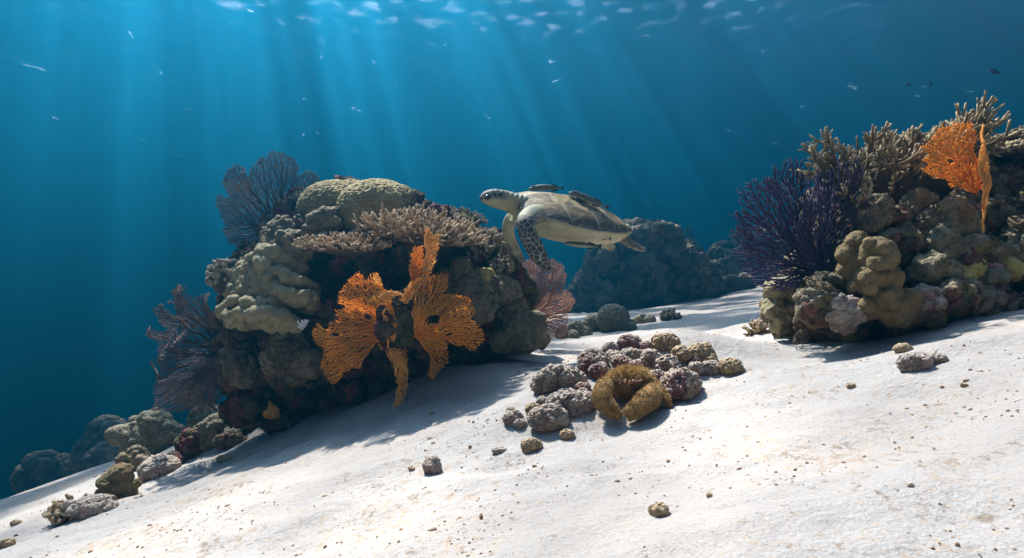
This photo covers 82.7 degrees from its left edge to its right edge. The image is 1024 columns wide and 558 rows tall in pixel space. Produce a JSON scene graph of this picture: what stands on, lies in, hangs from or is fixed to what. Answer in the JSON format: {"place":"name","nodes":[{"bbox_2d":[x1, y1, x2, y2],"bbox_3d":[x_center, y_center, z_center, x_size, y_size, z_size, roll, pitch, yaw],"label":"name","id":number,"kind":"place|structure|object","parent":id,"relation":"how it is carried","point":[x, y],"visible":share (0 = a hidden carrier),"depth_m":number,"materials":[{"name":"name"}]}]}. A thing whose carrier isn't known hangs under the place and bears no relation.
{"place":"outdoors","nodes":[
{"label":"outdoors","id":0,"kind":"place"},
{"bbox_2d":[0,9,970,404],"label":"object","id":1,"kind":"structure","parent":0,"point":[76,313],"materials":[{"name":"liquid"}]},
{"bbox_2d":[0,0,1023,236],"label":"sea surface","id":2,"kind":"object","parent":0,"point":[238,80],"visible":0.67,"depth_m":41.12,"materials":[{"name":"liquid"}]},
{"bbox_2d":[0,285,1023,557],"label":"sea bed","id":3,"kind":"object","parent":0,"point":[966,473],"visible":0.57,"depth_m":1.54,"materials":[{"name":"sand"}]},
{"bbox_2d":[0,537,15,549],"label":"coral rubble","id":4,"kind":"object","parent":3,"relation":"on","point":[5,542],"visible":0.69,"depth_m":2.26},
{"bbox_2d":[9,449,72,493],"bbox_3d":[-12.521,5.473,15.937,2.403,1.624,1.026,0,0,0],"label":"reef rock","id":5,"kind":"object","parent":3,"relation":"on","point":[34,469],"visible":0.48,"depth_m":15.60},
{"bbox_2d":[42,493,86,524],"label":"branching coral","id":6,"kind":"object","parent":3,"relation":"on","point":[53,513],"visible":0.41,"depth_m":2.46},
{"bbox_2d":[61,493,118,519],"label":"reef rock","id":7,"kind":"object","parent":3,"relation":"on","point":[85,507],"visible":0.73,"depth_m":2.46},
{"bbox_2d":[64,414,127,473],"bbox_3d":[-8.921,3.758,12.731,1.724,1.573,0.884,0,0,0],"label":"reef rock","id":8,"kind":"object","parent":3,"relation":"on","point":[93,434],"visible":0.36,"depth_m":12.49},
{"bbox_2d":[82,441,119,468],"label":"reef rock","id":9,"kind":"object","parent":3,"relation":"on","point":[102,452],"visible":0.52,"depth_m":11.71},
{"bbox_2d":[94,462,141,498],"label":"rock","id":10,"kind":"object","parent":3,"relation":"on","point":[119,480],"visible":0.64,"depth_m":2.70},
{"bbox_2d":[115,444,154,470],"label":"rock","id":11,"kind":"object","parent":3,"relation":"on","point":[136,456],"visible":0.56,"depth_m":3.42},
{"bbox_2d":[104,407,186,454],"bbox_3d":[-2.410,1.087,3.857,0.483,0.464,0.343,0,0,0],"label":"reef rock","id":12,"kind":"object","parent":3,"relation":"on","point":[153,432],"visible":0.62,"depth_m":3.76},
{"bbox_2d":[136,453,181,481],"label":"reef rock","id":13,"kind":"object","parent":3,"relation":"on","point":[152,467],"visible":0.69,"depth_m":2.95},
{"bbox_2d":[166,450,188,463],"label":"reef rock","id":14,"kind":"object","parent":3,"relation":"on","point":[182,456],"visible":0.42,"depth_m":3.09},
{"bbox_2d":[173,427,201,458],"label":"reef rock","id":15,"kind":"object","parent":3,"relation":"on","point":[186,440],"visible":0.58,"depth_m":3.14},
{"bbox_2d":[186,403,218,427],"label":"reef rock","id":16,"kind":"object","parent":3,"relation":"on","point":[193,419],"visible":0.22,"depth_m":4.10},
{"bbox_2d":[193,413,242,451],"bbox_3d":[-1.627,0.862,3.227,0.315,0.231,0.235,0,0,0],"label":"reef rock","id":17,"kind":"object","parent":3,"relation":"on","point":[209,428],"visible":0.45,"depth_m":3.16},
{"bbox_2d":[213,431,247,450],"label":"reef rock","id":18,"kind":"object","parent":3,"relation":"on","point":[227,440],"visible":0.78,"depth_m":3.08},
{"bbox_2d":[209,175,539,434],"bbox_3d":[-0.745,0.257,3.384,1.701,1.678,1.506,0,0,31],"label":"reef rock","id":19,"kind":"object","parent":3,"relation":"on","point":[373,377],"visible":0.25,"depth_m":2.93,"materials":[{"name":"stone"}]},
{"bbox_2d":[144,284,222,413],"bbox_3d":[-1.736,0.377,3.092,0.599,0.706,0.198,0,0,17],"label":"sea fan","id":20,"kind":"object","parent":19,"relation":"attached to","point":[183,320],"visible":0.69,"depth_m":3.07},
{"bbox_2d":[151,356,221,411],"bbox_3d":[-1.603,0.521,2.856,0.318,0.286,0.116,0,0,-10],"label":"sea fan","id":21,"kind":"object","parent":19,"relation":"on","point":[194,376],"visible":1,"depth_m":2.86},
{"bbox_2d":[205,258,236,294],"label":"knob coral","id":22,"kind":"object","parent":19,"relation":"attached to","point":[218,272],"visible":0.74,"depth_m":2.88},
{"bbox_2d":[217,346,261,391],"bbox_3d":[-1.392,0.456,2.963,0.269,0.247,0.179,0,0,18],"label":"lump","id":23,"kind":"object","parent":19,"relation":"on","point":[240,370],"visible":0.89,"depth_m":2.90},
{"bbox_2d":[215,151,319,245],"bbox_3d":[-1.355,-0.441,3.242,0.567,0.548,0.097,0,0,-12],"label":"sea fan","id":24,"kind":"object","parent":19,"relation":"on","point":[248,185],"visible":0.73,"depth_m":3.23},
{"bbox_2d":[215,236,320,334],"bbox_3d":[-1.180,0.023,2.828,0.486,0.492,0.498,0,0,-17],"label":"plate coral","id":25,"kind":"object","parent":19,"relation":"on","point":[270,288],"visible":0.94,"depth_m":2.71},
{"bbox_2d":[262,400,280,419],"bbox_3d":[-1.247,0.673,3.002,0.108,0.102,0.061,0,0,0],"label":"orange sponge","id":26,"kind":"object","parent":19,"relation":"on","point":[272,411],"visible":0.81,"depth_m":2.98},
{"bbox_2d":[258,215,297,241],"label":"knob coral","id":27,"kind":"object","parent":19,"relation":"attached to","point":[276,223],"visible":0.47,"depth_m":2.93},
{"bbox_2d":[258,330,312,388],"bbox_3d":[-1.079,0.377,2.828,0.288,0.306,0.284,0,0,0],"label":"reef lump","id":28,"kind":"object","parent":19,"relation":"on","point":[279,354],"visible":0.65,"depth_m":2.73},
{"bbox_2d":[272,228,305,259],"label":"knob coral","id":29,"kind":"object","parent":19,"relation":"attached to","point":[283,239],"visible":0.54,"depth_m":2.81},
{"bbox_2d":[293,348,326,379],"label":"knob coral","id":30,"kind":"object","parent":19,"relation":"on","point":[308,365],"visible":0.93,"depth_m":2.70},
{"bbox_2d":[300,221,327,236],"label":"knob coral","id":31,"kind":"object","parent":19,"relation":"attached to","point":[314,228],"visible":0.61,"depth_m":2.86},
{"bbox_2d":[304,206,343,232],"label":"knob coral","id":32,"kind":"object","parent":19,"relation":"attached to","point":[329,217],"visible":0.74,"depth_m":2.88},
{"bbox_2d":[291,229,395,263],"bbox_3d":[-0.831,-0.129,2.822,0.465,0.234,0.508,0,0,-39],"label":"table coral","id":33,"kind":"object","parent":19,"relation":"on","point":[353,245],"visible":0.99,"depth_m":2.71},
{"bbox_2d":[312,271,396,384],"bbox_3d":[-0.682,0.212,2.468,0.420,0.492,0.121,0,0,13],"label":"sea fan","id":34,"kind":"object","parent":19,"relation":"attached to","point":[369,310],"visible":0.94,"depth_m":2.47},
{"bbox_2d":[295,178,416,233],"bbox_3d":[-0.847,-0.376,3.228,0.671,0.408,0.673,0,0,0],"label":"brain coral","id":35,"kind":"object","parent":19,"relation":"on","point":[350,197],"visible":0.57,"depth_m":2.98},
{"bbox_2d":[379,290,403,300],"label":"sea fan","id":36,"kind":"object","parent":19,"relation":"on","point":[388,297],"visible":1,"depth_m":2.40},
{"bbox_2d":[382,307,408,406],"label":"sea fan","id":37,"kind":"object","parent":19,"relation":"attached to","point":[400,365],"visible":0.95,"depth_m":2.44},
{"bbox_2d":[408,245,423,283],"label":"sea fan","id":38,"kind":"object","parent":19,"relation":"on","point":[415,260],"visible":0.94,"depth_m":2.49},
{"bbox_2d":[401,227,439,303],"bbox_3d":[-0.383,-0.058,2.451,0.198,0.324,0.031,0,0,-40],"label":"sea fan","id":39,"kind":"object","parent":19,"relation":"on","point":[408,292],"visible":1,"depth_m":2.46},
{"bbox_2d":[352,202,490,251],"bbox_3d":[-0.442,-0.202,2.865,0.678,0.331,0.654,0,0,0],"label":"table coral","id":40,"kind":"object","parent":19,"relation":"on","point":[395,226],"visible":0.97,"depth_m":2.71},
{"bbox_2d":[411,272,484,378],"bbox_3d":[-0.267,0.196,2.481,0.313,0.455,0.160,0,0,-6],"label":"sea fan","id":41,"kind":"object","parent":19,"relation":"attached to","point":[419,332],"visible":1,"depth_m":2.46},
{"bbox_2d":[437,256,478,302],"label":"knob coral","id":42,"kind":"object","parent":19,"relation":"attached to","point":[459,267],"visible":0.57,"depth_m":2.83},
{"bbox_2d":[432,202,487,223],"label":"table coral","id":43,"kind":"object","parent":19,"relation":"on","point":[476,216],"visible":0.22,"depth_m":3.39},
{"bbox_2d":[449,276,499,327],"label":"knob coral","id":44,"kind":"object","parent":19,"relation":"attached to","point":[481,294],"visible":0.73,"depth_m":2.77},
{"bbox_2d":[476,267,495,282],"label":"knob coral","id":45,"kind":"object","parent":19,"relation":"attached to","point":[485,274],"visible":0.23,"depth_m":2.88},
{"bbox_2d":[467,228,511,267],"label":"finger coral","id":46,"kind":"object","parent":19,"relation":"on","point":[496,245],"visible":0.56,"depth_m":3.03},
{"bbox_2d":[488,254,514,276],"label":"finger coral","id":47,"kind":"object","parent":19,"relation":"on","point":[505,265],"visible":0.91,"depth_m":2.96},
{"bbox_2d":[489,273,522,305],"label":"knob coral","id":48,"kind":"object","parent":19,"relation":"attached to","point":[508,290],"visible":0.66,"depth_m":2.89},
{"bbox_2d":[495,298,529,320],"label":"knob coral","id":49,"kind":"object","parent":19,"relation":"attached to","point":[515,306],"visible":0.42,"depth_m":2.93},
{"bbox_2d":[522,258,574,338],"bbox_3d":[0.198,0.115,3.547,0.386,0.502,0.086,0,0,0],"label":"sea fan","id":50,"kind":"object","parent":19,"relation":"attached to","point":[549,301],"visible":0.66,"depth_m":3.55},
{"bbox_2d":[422,455,441,474],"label":"coral rubble","id":51,"kind":"object","parent":3,"relation":"on","point":[431,464],"visible":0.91,"depth_m":1.69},
{"bbox_2d":[502,409,523,425],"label":"coral rubble","id":52,"kind":"object","parent":3,"relation":"on","point":[509,417],"visible":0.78,"depth_m":1.90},
{"bbox_2d":[3,305,1023,557],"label":"shell grit","id":53,"kind":"object","parent":3,"relation":"on","point":[603,461],"visible":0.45,"depth_m":1.47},
{"bbox_2d":[488,310,550,354],"bbox_3d":[0.041,0.270,2.950,0.319,0.230,0.262,0,0,0],"label":"boulder coral","id":54,"kind":"object","parent":3,"relation":"on","point":[522,332],"visible":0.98,"depth_m":2.86},
{"bbox_2d":[520,437,542,452],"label":"coral rubble","id":55,"kind":"object","parent":3,"relation":"on","point":[531,444],"visible":0.98,"depth_m":1.71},
{"bbox_2d":[531,373,548,394],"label":"coral rubble","id":56,"kind":"object","parent":3,"relation":"on","point":[538,387],"visible":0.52,"depth_m":2.06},
{"bbox_2d":[526,402,569,431],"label":"coral rubble","id":57,"kind":"object","parent":3,"relation":"on","point":[548,417],"visible":0.99,"depth_m":1.81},
{"bbox_2d":[534,363,587,392],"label":"coral rubble","id":58,"kind":"object","parent":3,"relation":"on","point":[555,377],"visible":0.8,"depth_m":2.05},
{"bbox_2d":[554,324,579,338],"bbox_3d":[0.453,0.483,4.995,0.155,0.185,0.267,0,0,-40],"label":"coral lump","id":59,"kind":"object","parent":3,"relation":"on","point":[572,333],"visible":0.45,"depth_m":4.94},
{"bbox_2d":[559,428,574,439],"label":"coral rubble","id":60,"kind":"object","parent":3,"relation":"on","point":[566,434],"visible":0.97,"depth_m":1.76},
{"bbox_2d":[546,387,593,415],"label":"coral rubble","id":61,"kind":"object","parent":3,"relation":"on","point":[570,399],"visible":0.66,"depth_m":1.88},
{"bbox_2d":[568,320,592,335],"bbox_3d":[0.577,0.469,5.132,0.269,0.214,0.197,0,0,21],"label":"coral lump","id":62,"kind":"object","parent":3,"relation":"on","point":[580,327],"visible":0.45,"depth_m":5.07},
{"bbox_2d":[582,314,599,330],"bbox_3d":[0.709,0.436,5.469,0.295,0.208,0.183,0,0,-37],"label":"coral lump","id":63,"kind":"object","parent":3,"relation":"on","point":[589,320],"visible":0.34,"depth_m":5.42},
{"bbox_2d":[576,347,609,372],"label":"coral rubble","id":64,"kind":"object","parent":3,"relation":"on","point":[587,357],"visible":0.73,"depth_m":2.14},
{"bbox_2d":[587,361,609,379],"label":"coral rubble","id":65,"kind":"object","parent":3,"relation":"on","point":[597,370],"visible":0.82,"depth_m":2.09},
{"bbox_2d":[601,341,619,352],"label":"coral rubble","id":66,"kind":"object","parent":3,"relation":"on","point":[611,345],"visible":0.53,"depth_m":2.24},
{"bbox_2d":[596,303,636,331],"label":"boulder coral","id":67,"kind":"object","parent":3,"relation":"on","point":[612,317],"visible":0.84,"depth_m":5.26},
{"bbox_2d":[612,354,631,367],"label":"coral rubble","id":68,"kind":"object","parent":3,"relation":"on","point":[620,359],"visible":0.62,"depth_m":2.12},
{"bbox_2d":[616,334,641,349],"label":"coral rubble","id":69,"kind":"object","parent":3,"relation":"on","point":[632,340],"visible":0.73,"depth_m":2.24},
{"bbox_2d":[618,347,642,359],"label":"coral rubble","id":70,"kind":"object","parent":3,"relation":"on","point":[632,353],"visible":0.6,"depth_m":2.14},
{"bbox_2d":[591,363,672,422],"bbox_3d":[0.385,0.364,1.908,0.274,0.180,0.261,0,0,0],"label":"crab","id":71,"kind":"object","parent":3,"relation":"on","point":[645,391],"visible":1,"depth_m":1.85,"materials":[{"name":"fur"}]},
{"bbox_2d":[633,313,655,323],"bbox_3d":[1.352,0.415,5.939,0.242,0.134,0.137,0,0,34],"label":"coral lump","id":72,"kind":"object","parent":3,"relation":"on","point":[643,318],"visible":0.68,"depth_m":5.90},
{"bbox_2d":[561,217,730,313],"bbox_3d":[2.905,0.082,12.946,3.844,2.875,1.871,0,0,0],"label":"reef rock","id":73,"kind":"object","parent":3,"relation":"on","point":[660,272],"visible":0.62,"depth_m":12.32,"materials":[{"name":"stone"}]},
{"bbox_2d":[629,221,682,243],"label":"plate coral","id":74,"kind":"object","parent":73,"relation":"on","point":[643,230],"visible":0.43,"depth_m":12.28},
{"bbox_2d":[651,222,665,235],"bbox_3d":[2.143,-0.733,8.502,0.212,0.211,0.211,0,0,0],"label":"barrel sponge","id":75,"kind":"object","parent":73,"relation":"on","point":[658,228],"visible":1,"depth_m":8.43},
{"bbox_2d":[639,348,661,366],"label":"coral rubble","id":76,"kind":"object","parent":3,"relation":"on","point":[648,356],"visible":0.64,"depth_m":2.08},
{"bbox_2d":[648,501,669,516],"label":"coral rubble","id":77,"kind":"object","parent":3,"relation":"on","point":[658,509],"visible":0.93,"depth_m":1.10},
{"bbox_2d":[651,332,680,350],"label":"coral rubble","id":78,"kind":"object","parent":3,"relation":"on","point":[664,341],"visible":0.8,"depth_m":2.19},
{"bbox_2d":[652,354,680,371],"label":"coral rubble","id":79,"kind":"object","parent":3,"relation":"on","point":[666,362],"visible":0.56,"depth_m":2.04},
{"bbox_2d":[659,307,682,320],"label":"branching coral","id":80,"kind":"object","parent":3,"relation":"on","point":[669,314],"visible":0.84,"depth_m":5.80},
{"bbox_2d":[660,366,701,401],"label":"coral rubble","id":81,"kind":"object","parent":3,"relation":"on","point":[683,383],"visible":0.82,"depth_m":1.90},
{"bbox_2d":[671,345,691,363],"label":"coral rubble","id":82,"kind":"object","parent":3,"relation":"on","point":[682,354],"visible":0.81,"depth_m":2.10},
{"bbox_2d":[687,361,704,374],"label":"coral rubble","id":83,"kind":"object","parent":3,"relation":"on","point":[697,367],"visible":0.74,"depth_m":2.04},
{"bbox_2d":[688,341,715,356],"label":"coral rubble","id":84,"kind":"object","parent":3,"relation":"on","point":[701,349],"visible":0.6,"depth_m":2.11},
{"bbox_2d":[703,360,719,374],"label":"coral rubble","id":85,"kind":"object","parent":3,"relation":"on","point":[711,367],"visible":0.8,"depth_m":2.03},
{"bbox_2d":[718,357,743,375],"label":"coral rubble","id":86,"kind":"object","parent":3,"relation":"on","point":[730,366],"visible":0.97,"depth_m":2.00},
{"bbox_2d":[722,272,756,291],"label":"reef rock","id":87,"kind":"object","parent":3,"relation":"on","point":[733,282],"visible":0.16,"depth_m":13.12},
{"bbox_2d":[707,225,792,285],"bbox_3d":[7.056,-0.485,16.969,4.074,2.245,1.657,0,0,0],"label":"reef rock","id":88,"kind":"object","parent":3,"relation":"on","point":[719,253],"visible":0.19,"depth_m":16.46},
{"bbox_2d":[741,318,769,335],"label":"branching coral","id":89,"kind":"object","parent":3,"relation":"on","point":[760,327],"visible":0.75,"depth_m":2.99},
{"bbox_2d":[758,126,1023,344],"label":"reef rock","id":90,"kind":"object","parent":3,"relation":"on","point":[1005,208],"visible":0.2,"depth_m":2.26,"materials":[{"name":"stone"}]},
{"bbox_2d":[729,176,815,290],"bbox_3d":[1.048,-0.184,2.345,0.332,0.475,0.253,0,0,22],"label":"sea whip","id":91,"kind":"object","parent":90,"relation":"on","point":[785,232],"visible":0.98,"depth_m":2.33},
{"bbox_2d":[760,275,802,333],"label":"lobed coral","id":92,"kind":"object","parent":90,"relation":"attached to","point":[777,308],"visible":0.65,"depth_m":2.51},
{"bbox_2d":[772,158,812,260],"bbox_3d":[1.200,-0.291,2.465,0.190,0.454,0.124,0,0,-13],"label":"sea whip","id":93,"kind":"object","parent":90,"relation":"on","point":[790,186],"visible":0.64,"depth_m":2.48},
{"bbox_2d":[792,281,847,328],"bbox_3d":[1.119,0.095,2.126,0.214,0.179,0.184,0,0,0],"label":"reef coral","id":94,"kind":"object","parent":90,"relation":"on","point":[812,307],"visible":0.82,"depth_m":2.06},
{"bbox_2d":[793,156,869,275],"bbox_3d":[1.240,-0.231,2.312,0.272,0.486,0.162,0,0,0],"label":"sea whip","id":95,"kind":"object","parent":90,"relation":"on","point":[823,226],"visible":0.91,"depth_m":2.29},
{"bbox_2d":[825,292,866,335],"bbox_3d":[1.196,0.124,2.096,0.150,0.165,0.173,0,0,30],"label":"encrusted rock","id":96,"kind":"object","parent":90,"relation":"on","point":[846,316],"visible":0.74,"depth_m":2.04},
{"bbox_2d":[847,193,895,232],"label":"reef coral","id":97,"kind":"object","parent":90,"relation":"on","point":[879,211],"visible":0.73,"depth_m":2.25},
{"bbox_2d":[834,230,922,328],"bbox_3d":[1.299,-0.001,2.054,0.282,0.351,0.182,0,0,21],"label":"lobed coral","id":98,"kind":"object","parent":90,"relation":"on","point":[870,271],"visible":0.95,"depth_m":2.01},
{"bbox_2d":[891,203,911,225],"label":"reef coral","id":99,"kind":"object","parent":90,"relation":"on","point":[903,211],"visible":0.41,"depth_m":2.26},
{"bbox_2d":[876,220,927,253],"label":"reef coral","id":100,"kind":"object","parent":90,"relation":"on","point":[908,237],"visible":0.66,"depth_m":2.19},
{"bbox_2d":[790,90,1023,209],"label":"staghorn coral","id":101,"kind":"object","parent":90,"relation":"on","point":[892,173],"visible":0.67,"depth_m":2.33},
{"bbox_2d":[899,187,940,220],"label":"reef coral","id":102,"kind":"object","parent":90,"relation":"on","point":[917,200],"visible":0.49,"depth_m":2.28},
{"bbox_2d":[910,283,947,318],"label":"encrusted rock","id":103,"kind":"object","parent":90,"relation":"on","point":[934,299],"visible":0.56,"depth_m":2.04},
{"bbox_2d":[905,250,963,286],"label":"reef coral","id":104,"kind":"object","parent":90,"relation":"on","point":[933,268],"visible":0.76,"depth_m":2.10},
{"bbox_2d":[923,226,971,260],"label":"reef coral","id":105,"kind":"object","parent":90,"relation":"on","point":[953,244],"visible":0.48,"depth_m":2.15},
{"bbox_2d":[914,195,985,234],"bbox_3d":[1.687,-0.202,2.264,0.234,0.235,0.235,0,0,0],"label":"reef coral","id":106,"kind":"object","parent":90,"relation":"on","point":[959,212],"visible":0.43,"depth_m":2.17},
{"bbox_2d":[920,122,982,193],"bbox_3d":[1.607,-0.443,2.130,0.213,0.265,0.047,0,0,4],"label":"sea fan","id":107,"kind":"object","parent":90,"relation":"on","point":[964,178],"visible":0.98,"depth_m":2.13},
{"bbox_2d":[939,272,987,317],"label":"reef coral","id":108,"kind":"object","parent":90,"relation":"attached to","point":[961,295],"visible":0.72,"depth_m":2.03},
{"bbox_2d":[962,259,987,279],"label":"reef coral","id":109,"kind":"object","parent":90,"relation":"on","point":[974,270],"visible":0.35,"depth_m":2.10},
{"bbox_2d":[959,234,1009,265],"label":"reef coral","id":110,"kind":"object","parent":90,"relation":"on","point":[992,249],"visible":0.58,"depth_m":2.11},
{"bbox_2d":[976,123,991,233],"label":"sea fan","id":111,"kind":"object","parent":110,"relation":"on","point":[985,176],"visible":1,"depth_m":2.08},
{"bbox_2d":[979,267,1011,284],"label":"reef coral","id":112,"kind":"object","parent":90,"relation":"on","point":[999,275],"visible":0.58,"depth_m":2.08},
{"bbox_2d":[987,138,1023,157],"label":"table coral","id":113,"kind":"object","parent":90,"relation":"on","point":[1014,148],"visible":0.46,"depth_m":2.50},
{"bbox_2d":[998,228,1023,261],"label":"reef coral","id":114,"kind":"object","parent":90,"relation":"on","point":[1015,242],"visible":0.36,"depth_m":2.15},
{"bbox_2d":[1002,256,1023,282],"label":"reef coral","id":115,"kind":"object","parent":90,"relation":"on","point":[1014,266],"visible":0.56,"depth_m":2.10},
{"bbox_2d":[892,343,913,352],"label":"coral rubble","id":116,"kind":"object","parent":3,"relation":"on","point":[900,347],"visible":0.77,"depth_m":1.81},
{"bbox_2d":[895,351,933,371],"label":"coral rubble","id":117,"kind":"object","parent":3,"relation":"on","point":[912,361],"visible":0.81,"depth_m":1.60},
{"bbox_2d":[927,352,948,363],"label":"coral rubble","id":118,"kind":"object","parent":3,"relation":"on","point":[936,357],"visible":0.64,"depth_m":1.62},
{"bbox_2d":[480,189,645,270],"bbox_3d":[0.250,-0.241,2.908,0.908,0.409,0.480,0,0,-29],"label":"sea turtle","id":119,"kind":"object","parent":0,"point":[558,217],"visible":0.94,"depth_m":2.73,"materials":[{"name":"beige"}]},
{"bbox_2d":[529,184,563,190],"bbox_3d":[0.173,-0.458,2.912,0.181,0.038,0.034,0,0,-12],"label":"remora","id":120,"kind":"object","parent":119,"relation":"on","point":[552,187],"visible":1,"depth_m":2.90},
{"bbox_2d":[564,241,601,249],"bbox_3d":[0.343,-0.161,2.799,0.188,0.044,0.030,0,0,0],"label":"remora","id":121,"kind":"object","parent":119,"relation":"attached to","point":[589,245],"visible":1,"depth_m":2.79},
{"bbox_2d":[569,190,609,209],"bbox_3d":[0.384,-0.389,2.875,0.212,0.093,0.038,0,0,-14],"label":"remora","id":122,"kind":"object","parent":119,"relation":"attached to","point":[596,202],"visible":1,"depth_m":2.86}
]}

